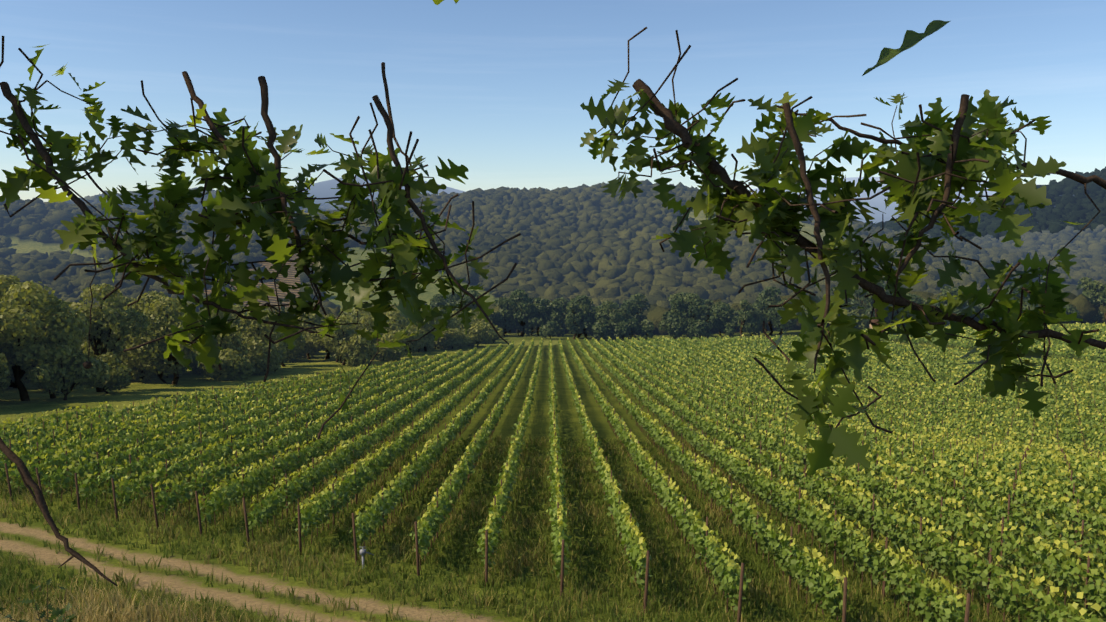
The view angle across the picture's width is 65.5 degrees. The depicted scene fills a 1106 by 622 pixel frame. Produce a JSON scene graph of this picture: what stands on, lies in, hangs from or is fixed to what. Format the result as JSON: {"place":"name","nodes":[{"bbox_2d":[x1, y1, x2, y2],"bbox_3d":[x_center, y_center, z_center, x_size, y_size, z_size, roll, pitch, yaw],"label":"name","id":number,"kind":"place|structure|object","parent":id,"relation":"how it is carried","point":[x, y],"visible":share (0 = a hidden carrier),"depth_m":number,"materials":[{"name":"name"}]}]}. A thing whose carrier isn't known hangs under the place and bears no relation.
{"place":"outdoors","nodes":[
{"label":"outdoors","id":0,"kind":"place"},
{"bbox_2d":[0,172,1105,621],"bbox_3d":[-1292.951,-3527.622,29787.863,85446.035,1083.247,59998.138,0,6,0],"label":"ground","id":1,"kind":"structure","parent":0,"point":[28,544],"depth_m":39.60,"materials":[{"name":"green plant"}]},
{"bbox_2d":[0,578,76,621],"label":"weed","id":2,"kind":"object","parent":1,"relation":"on","point":[57,612],"depth_m":6.65,"materials":[{"name":"green plant"}]},
{"bbox_2d":[0,274,504,395],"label":"trees","id":3,"kind":"object","parent":1,"relation":"on","point":[244,351],"visible":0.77,"depth_m":121.49,"materials":[{"name":"green plant"}]},
{"bbox_2d":[181,218,463,309],"bbox_3d":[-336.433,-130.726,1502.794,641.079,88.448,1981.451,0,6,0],"label":"hedgerow trees","id":4,"kind":"object","parent":1,"relation":"on","point":[304,278],"visible":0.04,"depth_m":679.72,"materials":[{"name":"green plant"}]},
{"bbox_2d":[360,547,373,568],"bbox_3d":[-6.766,8.977,31.259,0.508,0.880,0.198,-1,6,-12],"label":"irrigation valve","id":5,"kind":"object","parent":1,"relation":"on","point":[363,552],"visible":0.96,"depth_m":31.18,"materials":[{"name":"grey metal"}]},
{"bbox_2d":[0,0,1105,585],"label":"oak","id":6,"kind":"object","parent":1,"relation":"on","point":[226,204],"depth_m":1.87,"materials":[{"name":"green plant"}]},
{"bbox_2d":[0,322,1105,621],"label":"vine leaves","id":7,"kind":"object","parent":1,"relation":"on","point":[1046,464],"visible":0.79,"depth_m":52.48,"materials":[{"name":"green plant"}]},
{"bbox_2d":[0,434,1105,621],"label":"grass","id":8,"kind":"structure","parent":1,"relation":"on","point":[126,613],"depth_m":32.46,"materials":[{"name":"green plant"}]},
{"bbox_2d":[0,167,1105,334],"bbox_3d":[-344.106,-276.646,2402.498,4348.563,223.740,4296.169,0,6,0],"label":"forest","id":9,"kind":"object","parent":1,"relation":"on","point":[613,256],"depth_m":915.59,"materials":[{"name":"green plant"}]},
{"bbox_2d":[2,355,1105,621],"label":"vineyard posts","id":10,"kind":"object","parent":1,"relation":"on","point":[418,561],"visible":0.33,"depth_m":42.71,"materials":[{"name":"brown wood"}]},
{"bbox_2d":[5,277,1105,400],"bbox_3d":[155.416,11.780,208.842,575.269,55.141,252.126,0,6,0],"label":"tree","id":11,"kind":"object","parent":1,"relation":"on","point":[677,320],"depth_m":283.13,"materials":[{"name":"green plant"}]},
{"bbox_2d":[0,0,1105,201],"label":"sky","id":12,"kind":"structure","parent":0,"point":[497,89],"materials":[{"name":"blue"}]}
]}

